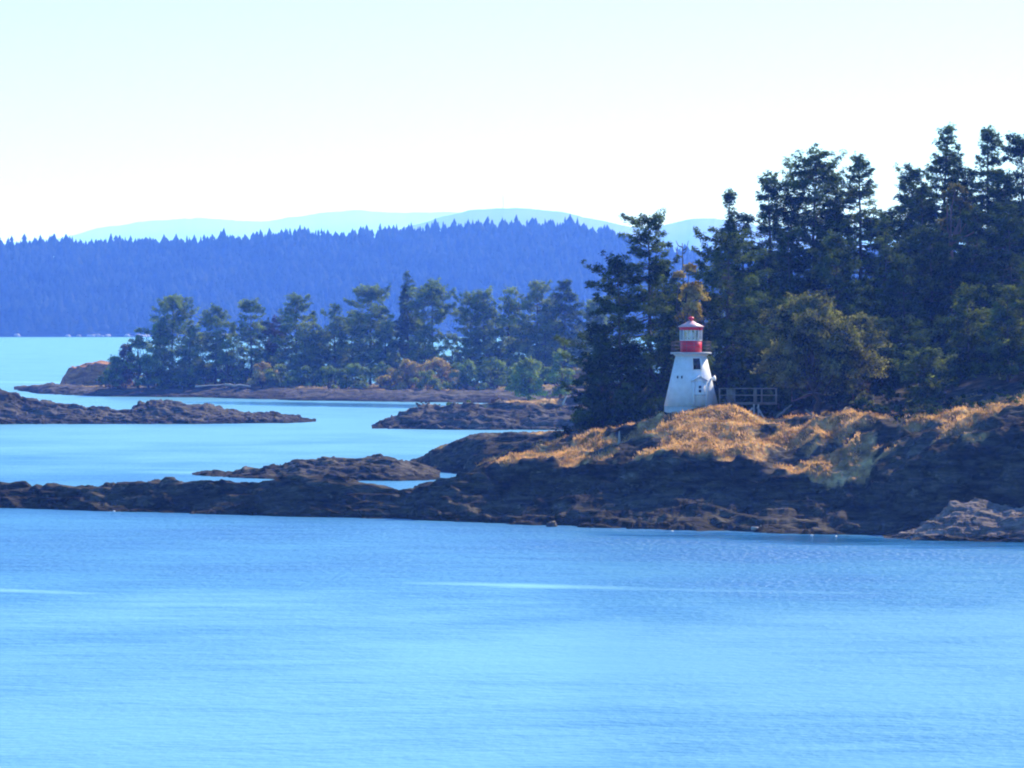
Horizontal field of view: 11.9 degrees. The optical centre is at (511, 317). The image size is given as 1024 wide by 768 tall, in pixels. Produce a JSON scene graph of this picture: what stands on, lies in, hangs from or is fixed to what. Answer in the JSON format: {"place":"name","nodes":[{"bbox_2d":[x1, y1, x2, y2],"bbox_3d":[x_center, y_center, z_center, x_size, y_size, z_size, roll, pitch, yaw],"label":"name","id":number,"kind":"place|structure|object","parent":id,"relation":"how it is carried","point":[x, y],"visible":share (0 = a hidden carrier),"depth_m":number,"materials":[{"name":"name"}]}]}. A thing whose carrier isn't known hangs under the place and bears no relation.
{"place":"outdoors","nodes":[
{"label":"outdoors","id":0,"kind":"place"},
{"bbox_2d":[14,382,619,402],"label":"island","id":1,"kind":"structure","parent":0,"point":[322,393],"depth_m":1212.22,"materials":[{"name":"stone"}]},
{"bbox_2d":[60,360,132,384],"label":"rock outcrop","id":2,"kind":"object","parent":1,"relation":"on","point":[87,373],"visible":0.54,"depth_m":1312.36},
{"bbox_2d":[101,354,128,387],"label":"leafy tree","id":3,"kind":"object","parent":1,"relation":"on","point":[115,364],"visible":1,"depth_m":1266.94,"materials":[{"name":"green plant"}]},
{"bbox_2d":[107,342,137,388],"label":"fir tree","id":4,"kind":"object","parent":1,"relation":"on","point":[125,350],"visible":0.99,"depth_m":1269.23,"materials":[{"name":"green plant"}]},
{"bbox_2d":[126,328,148,387],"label":"leafy tree","id":5,"kind":"object","parent":1,"relation":"on","point":[138,343],"visible":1,"depth_m":1267.87,"materials":[{"name":"green plant"}]},
{"bbox_2d":[135,347,166,388],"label":"leafy tree","id":6,"kind":"object","parent":1,"relation":"on","point":[150,365],"visible":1,"depth_m":1261.41,"materials":[{"name":"green plant"}]},
{"bbox_2d":[141,314,176,385],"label":"fir tree","id":7,"kind":"object","parent":1,"relation":"on","point":[161,352],"visible":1,"depth_m":1266.93,"materials":[{"name":"green plant"}]},
{"bbox_2d":[132,293,214,388],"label":"fir tree","id":8,"kind":"object","parent":1,"relation":"on","point":[171,303],"visible":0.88,"depth_m":1269.83,"materials":[{"name":"green plant"}]},
{"bbox_2d":[165,318,209,388],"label":"fir tree","id":9,"kind":"object","parent":1,"relation":"on","point":[192,375],"visible":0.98,"depth_m":1264.91,"materials":[{"name":"green plant"}]},
{"bbox_2d":[195,302,239,384],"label":"fir tree","id":10,"kind":"object","parent":1,"relation":"on","point":[215,319],"visible":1,"depth_m":1267.38,"materials":[{"name":"green plant"}]},
{"bbox_2d":[216,340,243,383],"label":"leafy tree","id":11,"kind":"object","parent":1,"relation":"on","point":[223,358],"visible":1,"depth_m":1261.65,"materials":[{"name":"green plant"}]},
{"bbox_2d":[205,297,277,385],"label":"fir tree","id":12,"kind":"object","parent":1,"relation":"on","point":[247,306],"visible":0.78,"depth_m":1268.94,"materials":[{"name":"green plant"}]},
{"bbox_2d":[244,361,278,387],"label":"bush","id":13,"kind":"object","parent":1,"relation":"on","point":[259,377],"visible":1,"depth_m":1243.09,"materials":[{"name":"brown plant"}]},
{"bbox_2d":[262,314,291,379],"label":"fir tree","id":14,"kind":"object","parent":1,"relation":"on","point":[273,332],"visible":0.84,"depth_m":1271.22,"materials":[{"name":"green plant"}]},
{"bbox_2d":[264,363,302,386],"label":"bush","id":15,"kind":"object","parent":1,"relation":"on","point":[270,374],"visible":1,"depth_m":1240.43,"materials":[{"name":"green plant"}]},
{"bbox_2d":[260,291,336,386],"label":"fir tree","id":16,"kind":"object","parent":1,"relation":"on","point":[289,319],"visible":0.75,"depth_m":1264.54,"materials":[{"name":"green plant"}]},
{"bbox_2d":[284,318,324,385],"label":"fir tree","id":17,"kind":"object","parent":1,"relation":"on","point":[304,335],"visible":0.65,"depth_m":1257.25,"materials":[{"name":"green plant"}]},
{"bbox_2d":[289,365,322,385],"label":"bush","id":18,"kind":"object","parent":1,"relation":"on","point":[317,377],"visible":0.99,"depth_m":1238.05,"materials":[{"name":"green plant"}]},
{"bbox_2d":[293,310,333,384],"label":"fir tree","id":19,"kind":"object","parent":1,"relation":"on","point":[317,362],"visible":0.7,"depth_m":1267.20,"materials":[{"name":"green plant"}]},
{"bbox_2d":[315,365,345,388],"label":"bush","id":20,"kind":"object","parent":1,"relation":"on","point":[328,375],"visible":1,"depth_m":1220.89,"materials":[{"name":"green plant"}]},
{"bbox_2d":[314,303,352,384],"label":"fir tree","id":21,"kind":"object","parent":1,"relation":"on","point":[337,354],"visible":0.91,"depth_m":1263.06,"materials":[{"name":"green plant"}]},
{"bbox_2d":[337,363,372,388],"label":"bush","id":22,"kind":"object","parent":1,"relation":"on","point":[348,372],"visible":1,"depth_m":1220.81,"materials":[{"name":"green plant"}]},
{"bbox_2d":[334,283,404,384],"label":"fir tree","id":23,"kind":"object","parent":1,"relation":"on","point":[364,322],"visible":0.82,"depth_m":1259.89,"materials":[{"name":"green plant"}]},
{"bbox_2d":[365,314,402,381],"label":"fir tree","id":24,"kind":"object","parent":1,"relation":"on","point":[386,330],"visible":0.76,"depth_m":1255.01,"materials":[{"name":"green plant"}]},
{"bbox_2d":[376,367,407,389],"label":"bush","id":25,"kind":"object","parent":1,"relation":"on","point":[387,380],"visible":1,"depth_m":1207.91,"materials":[{"name":"brown plant"}]},
{"bbox_2d":[392,271,421,379],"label":"fir tree","id":26,"kind":"object","parent":1,"relation":"on","point":[403,319],"visible":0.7,"depth_m":1261.28,"materials":[{"name":"green plant"}]},
{"bbox_2d":[390,358,424,389],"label":"bush","id":27,"kind":"object","parent":1,"relation":"on","point":[405,370],"visible":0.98,"depth_m":1210.11,"materials":[{"name":"brown plant"}]},
{"bbox_2d":[401,328,445,383],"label":"fir tree","id":28,"kind":"object","parent":1,"relation":"on","point":[416,356],"visible":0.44,"depth_m":1251.18,"materials":[{"name":"green plant"}]},
{"bbox_2d":[412,369,442,389],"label":"bush","id":29,"kind":"object","parent":1,"relation":"on","point":[426,380],"visible":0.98,"depth_m":1200.83,"materials":[{"name":"green plant"}]},
{"bbox_2d":[396,277,459,360],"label":"fir tree","id":30,"kind":"object","parent":1,"relation":"on","point":[432,291],"visible":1,"depth_m":1256.43,"materials":[{"name":"green plant"}]},
{"bbox_2d":[414,357,458,386],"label":"bush","id":31,"kind":"object","parent":1,"relation":"on","point":[444,366],"visible":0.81,"depth_m":1211.29,"materials":[{"name":"brown plant"}]},
{"bbox_2d":[433,330,469,383],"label":"fir tree","id":32,"kind":"object","parent":1,"relation":"on","point":[447,344],"visible":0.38,"depth_m":1255.18,"materials":[{"name":"green plant"}]},
{"bbox_2d":[442,359,490,390],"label":"bush","id":33,"kind":"object","parent":1,"relation":"on","point":[464,376],"visible":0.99,"depth_m":1200.20,"materials":[{"name":"green plant"}]},
{"bbox_2d":[450,290,493,367],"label":"fir tree","id":34,"kind":"object","parent":1,"relation":"on","point":[466,315],"visible":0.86,"depth_m":1252.87,"materials":[{"name":"green plant"}]},
{"bbox_2d":[463,286,498,382],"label":"fir tree","id":35,"kind":"object","parent":1,"relation":"on","point":[487,309],"visible":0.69,"depth_m":1251.08,"materials":[{"name":"green plant"}]},
{"bbox_2d":[468,356,511,387],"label":"bush","id":36,"kind":"object","parent":1,"relation":"on","point":[497,370],"visible":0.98,"depth_m":1203.69,"materials":[{"name":"green plant"}]},
{"bbox_2d":[482,286,528,382],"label":"fir tree","id":37,"kind":"object","parent":1,"relation":"on","point":[509,308],"visible":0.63,"depth_m":1249.06,"materials":[{"name":"green plant"}]},
{"bbox_2d":[498,279,577,384],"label":"fir tree","id":38,"kind":"object","parent":1,"relation":"on","point":[530,306],"visible":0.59,"depth_m":1237.47,"materials":[{"name":"green plant"}]},
{"bbox_2d":[502,314,581,385],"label":"fir tree","id":39,"kind":"object","parent":1,"relation":"on","point":[549,343],"visible":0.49,"depth_m":1234.35,"materials":[{"name":"green plant"}]},
{"bbox_2d":[545,279,586,370],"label":"fir tree","id":40,"kind":"object","parent":1,"relation":"on","point":[558,308],"visible":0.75,"depth_m":1236.83,"materials":[{"name":"green plant"}]},
{"bbox_2d":[576,296,613,372],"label":"fir tree","id":41,"kind":"object","parent":1,"relation":"on","point":[591,306],"visible":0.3,"depth_m":1243.20,"materials":[{"name":"green plant"}]},
{"bbox_2d":[0,243,658,336],"bbox_3d":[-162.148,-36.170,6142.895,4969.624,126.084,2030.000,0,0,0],"label":"hill","id":42,"kind":"structure","parent":0,"point":[52,334],"depth_m":5172.53,"materials":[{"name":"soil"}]},
{"bbox_2d":[0,214,939,334],"bbox_3d":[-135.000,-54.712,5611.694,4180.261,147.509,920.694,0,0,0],"label":"forest","id":43,"kind":"object","parent":42,"relation":"on","point":[131,282],"visible":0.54,"depth_m":5632.42,"materials":[{"name":"plant"}]},
{"bbox_2d":[410,430,559,473],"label":"back shore","id":44,"kind":"structure","parent":0,"point":[465,454],"depth_m":632.56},
{"bbox_2d":[4,210,976,256],"bbox_3d":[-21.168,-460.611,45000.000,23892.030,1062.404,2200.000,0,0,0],"label":"mountain","id":45,"kind":"structure","parent":0,"point":[345,222],"depth_m":44872.52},
{"bbox_2d":[0,337,1023,767],"bbox_3d":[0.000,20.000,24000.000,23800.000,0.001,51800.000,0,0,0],"label":"water","id":46,"kind":"structure","parent":0,"point":[180,641],"depth_m":313.60,"materials":[{"name":"liquid"}]},
{"bbox_2d":[0,388,315,423],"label":"bare islet","id":47,"kind":"object","parent":46,"relation":"in","point":[16,408],"visible":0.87,"depth_m":931.82,"materials":[{"name":"stone"}]},
{"bbox_2d":[192,453,439,480],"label":"rock","id":48,"kind":"object","parent":46,"relation":"in","point":[377,467],"visible":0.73,"depth_m":608.64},
{"bbox_2d":[0,345,1023,536],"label":"headland","id":49,"kind":"structure","parent":46,"relation":"in","point":[912,479],"depth_m":474.63,"materials":[{"name":"stone"}]},
{"bbox_2d":[569,384,615,431],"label":"shrub","id":50,"kind":"object","parent":49,"relation":"on","point":[579,418],"visible":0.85,"depth_m":510.59,"materials":[{"name":"green plant"}]},
{"bbox_2d":[571,333,625,430],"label":"fir tree","id":51,"kind":"object","parent":49,"relation":"on","point":[597,354],"visible":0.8,"depth_m":510.09,"materials":[{"name":"green plant"}]},
{"bbox_2d":[553,250,662,439],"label":"fir tree","id":52,"kind":"object","parent":49,"relation":"on","point":[615,264],"visible":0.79,"depth_m":512.18,"materials":[{"name":"green plant"}]},
{"bbox_2d":[606,387,647,425],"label":"shrub","id":53,"kind":"object","parent":49,"relation":"on","point":[625,413],"visible":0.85,"depth_m":507.89,"materials":[{"name":"green plant"}]},
{"bbox_2d":[552,208,720,419],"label":"fir tree","id":54,"kind":"object","parent":49,"relation":"on","point":[650,360],"visible":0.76,"depth_m":514.61,"materials":[{"name":"green plant"}]},
{"bbox_2d":[640,393,658,419],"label":"bush","id":55,"kind":"object","parent":49,"relation":"on","point":[649,409],"visible":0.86,"depth_m":505.73,"materials":[{"name":"green plant"}]},
{"bbox_2d":[614,265,692,416],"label":"fir tree","id":56,"kind":"object","parent":49,"relation":"on","point":[671,280],"visible":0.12,"depth_m":527.22,"materials":[{"name":"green plant"}]},
{"bbox_2d":[638,281,702,389],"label":"fir tree","id":57,"kind":"object","parent":49,"relation":"on","point":[669,323],"visible":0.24,"depth_m":519.83,"materials":[{"name":"green plant"}]},
{"bbox_2d":[670,262,710,339],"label":"madrone tree","id":58,"kind":"object","parent":49,"relation":"on","point":[691,308],"visible":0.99,"depth_m":511.88,"materials":[{"name":"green plant"}]},
{"bbox_2d":[664,317,717,412],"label":"lighthouse","id":59,"kind":"object","parent":49,"relation":"on","point":[690,386],"visible":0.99,"depth_m":494.45,"materials":[{"name":"white paint"}]},
{"bbox_2d":[691,376,707,405],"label":"doorway","id":60,"kind":"structure","parent":59,"relation":"in","point":[699,384],"depth_m":493.31,"materials":[{"name":"white paint"}]},
{"bbox_2d":[663,339,731,408],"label":"fir tree","id":61,"kind":"object","parent":49,"relation":"on","point":[718,375],"visible":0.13,"depth_m":518.15,"materials":[{"name":"green plant"}]},
{"bbox_2d":[666,290,752,406],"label":"fir tree","id":62,"kind":"object","parent":49,"relation":"on","point":[715,317],"visible":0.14,"depth_m":529.17,"materials":[{"name":"green plant"}]},
{"bbox_2d":[701,188,740,318],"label":"fir tree","id":63,"kind":"object","parent":49,"relation":"on","point":[730,194],"visible":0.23,"depth_m":559.52,"materials":[{"name":"green plant"}]},
{"bbox_2d":[669,226,793,409],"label":"fir tree","id":64,"kind":"object","parent":49,"relation":"on","point":[731,246],"visible":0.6,"depth_m":524.63,"materials":[{"name":"green plant"}]},
{"bbox_2d":[707,212,769,397],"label":"fir tree","id":65,"kind":"object","parent":49,"relation":"on","point":[745,220],"visible":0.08,"depth_m":551.45,"materials":[{"name":"green plant"}]},
{"bbox_2d":[719,388,776,416],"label":"fence","id":66,"kind":"object","parent":49,"relation":"on","point":[730,395],"visible":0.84,"depth_m":493.35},
{"bbox_2d":[475,390,1023,484],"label":"dry grass","id":67,"kind":"structure","parent":49,"relation":"on","point":[669,444],"depth_m":480.13,"materials":[{"name":"plant"}]},
{"bbox_2d":[718,253,789,367],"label":"fir tree","id":68,"kind":"object","parent":49,"relation":"on","point":[774,292],"visible":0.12,"depth_m":541.38,"materials":[{"name":"green plant"}]},
{"bbox_2d":[722,334,806,416],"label":"fir tree","id":69,"kind":"object","parent":49,"relation":"on","point":[758,378],"visible":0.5,"depth_m":515.46,"materials":[{"name":"green plant"}]},
{"bbox_2d":[729,172,802,337],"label":"fir tree","id":70,"kind":"object","parent":49,"relation":"on","point":[774,208],"visible":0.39,"depth_m":555.14,"materials":[{"name":"green plant"}]},
{"bbox_2d":[763,387,793,416],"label":"shrub","id":71,"kind":"object","parent":49,"relation":"on","point":[783,399],"visible":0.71,"depth_m":511.69,"materials":[{"name":"green plant"}]},
{"bbox_2d":[746,325,813,409],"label":"fir tree","id":72,"kind":"object","parent":49,"relation":"on","point":[798,402],"visible":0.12,"depth_m":521.25,"materials":[{"name":"green plant"}]},
{"bbox_2d":[765,224,811,390],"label":"fir tree","id":73,"kind":"object","parent":49,"relation":"on","point":[791,236],"visible":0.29,"depth_m":547.65,"materials":[{"name":"green plant"}]},
{"bbox_2d":[766,192,817,397],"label":"fir tree","id":74,"kind":"object","parent":49,"relation":"on","point":[791,218],"visible":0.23,"depth_m":555.45,"materials":[{"name":"green plant"}]},
{"bbox_2d":[766,143,864,294],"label":"fir tree","id":75,"kind":"object","parent":49,"relation":"on","point":[815,173],"visible":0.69,"depth_m":558.44,"materials":[{"name":"green plant"}]},
{"bbox_2d":[750,289,893,414],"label":"oak tree","id":76,"kind":"object","parent":49,"relation":"on","point":[819,331],"visible":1,"depth_m":501.51,"materials":[{"name":"green plant"}]},
{"bbox_2d":[804,194,867,311],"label":"fir tree","id":77,"kind":"object","parent":49,"relation":"on","point":[835,211],"visible":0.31,"depth_m":555.35,"materials":[{"name":"green plant"}]},
{"bbox_2d":[807,230,884,372],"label":"fir tree","id":78,"kind":"object","parent":49,"relation":"on","point":[823,267],"visible":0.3,"depth_m":544.23,"materials":[{"name":"green plant"}]},
{"bbox_2d":[817,151,911,319],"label":"fir tree","id":79,"kind":"object","parent":49,"relation":"on","point":[865,222],"visible":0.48,"depth_m":555.31,"materials":[{"name":"green plant"}]},
{"bbox_2d":[836,337,906,400],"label":"fir tree","id":80,"kind":"object","parent":49,"relation":"on","point":[898,354],"visible":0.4,"depth_m":513.18,"materials":[{"name":"green plant"}]},
{"bbox_2d":[844,288,903,372],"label":"fir tree","id":81,"kind":"object","parent":49,"relation":"on","point":[863,303],"visible":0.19,"depth_m":531.01,"materials":[{"name":"green plant"}]},
{"bbox_2d":[846,219,920,343],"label":"fir tree","id":82,"kind":"object","parent":49,"relation":"on","point":[884,253],"visible":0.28,"depth_m":549.82,"materials":[{"name":"green plant"}]},
{"bbox_2d":[865,208,914,317],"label":"fir tree","id":83,"kind":"object","parent":49,"relation":"on","point":[902,227],"visible":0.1,"depth_m":559.32,"materials":[{"name":"green plant"}]},
{"bbox_2d":[855,162,948,328],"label":"fir tree","id":84,"kind":"object","parent":49,"relation":"on","point":[913,175],"visible":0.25,"depth_m":571.72,"materials":[{"name":"green plant"}]},
{"bbox_2d":[871,334,940,388],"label":"fir tree","id":85,"kind":"object","parent":49,"relation":"on","point":[908,341],"visible":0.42,"depth_m":515.38,"materials":[{"name":"green plant"}]},
{"bbox_2d":[869,312,946,380],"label":"fir tree","id":86,"kind":"object","parent":49,"relation":"on","point":[894,330],"visible":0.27,"depth_m":529.23,"materials":[{"name":"green plant"}]},
{"bbox_2d":[874,224,973,345],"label":"fir tree","id":87,"kind":"object","parent":49,"relation":"on","point":[928,234],"visible":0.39,"depth_m":550.90,"materials":[{"name":"green plant"}]},
{"bbox_2d":[891,181,956,325],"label":"fir tree","id":88,"kind":"object","parent":49,"relation":"on","point":[917,201],"visible":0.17,"depth_m":565.31,"materials":[{"name":"green plant"}]},
{"bbox_2d":[889,346,959,409],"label":"pine tree","id":89,"kind":"object","parent":49,"relation":"on","point":[926,359],"visible":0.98,"depth_m":491.32,"materials":[{"name":"green plant"}]},
{"bbox_2d":[901,122,982,328],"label":"fir tree","id":90,"kind":"object","parent":49,"relation":"on","point":[947,159],"visible":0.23,"depth_m":576.87,"materials":[{"name":"green plant"}]},
{"bbox_2d":[910,313,973,372],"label":"fir tree","id":91,"kind":"object","parent":49,"relation":"on","point":[939,335],"visible":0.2,"depth_m":518.96,"materials":[{"name":"green plant"}]},
{"bbox_2d":[937,182,973,315],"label":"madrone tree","id":92,"kind":"object","parent":49,"relation":"on","point":[951,194],"visible":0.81,"depth_m":561.56,"materials":[{"name":"plant"}]},
{"bbox_2d":[927,282,994,380],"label":"pine tree","id":93,"kind":"object","parent":49,"relation":"on","point":[955,368],"visible":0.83,"depth_m":507.00,"materials":[{"name":"green plant"}]},
{"bbox_2d":[932,165,993,331],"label":"fir tree","id":94,"kind":"object","parent":49,"relation":"on","point":[968,177],"visible":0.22,"depth_m":569.53,"materials":[{"name":"green plant"}]},
{"bbox_2d":[945,319,1005,373],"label":"fir tree","id":95,"kind":"object","parent":49,"relation":"on","point":[979,356],"visible":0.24,"depth_m":511.80,"materials":[{"name":"green plant"}]},
{"bbox_2d":[928,203,1023,332],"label":"fir tree","id":96,"kind":"object","parent":49,"relation":"on","point":[966,257],"visible":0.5,"depth_m":551.11,"materials":[{"name":"green plant"}]},
{"bbox_2d":[956,123,1009,310],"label":"fir tree","id":97,"kind":"object","parent":49,"relation":"on","point":[986,135],"visible":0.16,"depth_m":581.62,"materials":[{"name":"green plant"}]},
{"bbox_2d":[960,170,1023,308],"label":"fir tree","id":98,"kind":"object","parent":49,"relation":"on","point":[1009,188],"visible":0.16,"depth_m":565.82,"materials":[{"name":"green plant"}]},
{"bbox_2d":[961,196,1023,327],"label":"fir tree","id":99,"kind":"object","parent":49,"relation":"on","point":[1005,227],"visible":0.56,"depth_m":547.64,"materials":[{"name":"green plant"}]},
{"bbox_2d":[972,283,1023,382],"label":"pine tree","id":100,"kind":"object","parent":49,"relation":"on","point":[1000,350],"visible":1,"depth_m":493.65,"materials":[{"name":"green plant"}]},
{"bbox_2d":[983,129,1023,316],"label":"fir tree","id":101,"kind":"object","parent":49,"relation":"on","point":[1017,142],"visible":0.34,"depth_m":571.35,"materials":[{"name":"green plant"}]},
{"bbox_2d":[371,396,658,429],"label":"brushy islet","id":102,"kind":"object","parent":46,"relation":"in","point":[542,414],"visible":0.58,"depth_m":885.85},
{"bbox_2d":[505,356,548,400],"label":"leafy tree","id":103,"kind":"object","parent":102,"relation":"on","point":[526,369],"visible":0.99,"depth_m":1008.49,"materials":[{"name":"green plant"}]},
{"bbox_2d":[884,497,1023,542],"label":"rock outcrop","id":104,"kind":"object","parent":46,"relation":"in","point":[975,519],"visible":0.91,"depth_m":441.97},
{"bbox_2d":[0,0,1023,243],"label":"sky","id":105,"kind":"structure","parent":0,"point":[113,112],"materials":[{"name":"white"}]},
{"bbox_2d":[540,348,577,396],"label":"leafy tree","id":106,"kind":"object","parent":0,"point":[554,372],"visible":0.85,"depth_m":1014.09,"materials":[{"name":"green plant"}]},
{"bbox_2d":[399,208,865,251],"bbox_3d":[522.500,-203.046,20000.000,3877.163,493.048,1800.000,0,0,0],"label":"mountain","id":107,"kind":"structure","parent":0,"point":[680,232],"depth_m":19914.28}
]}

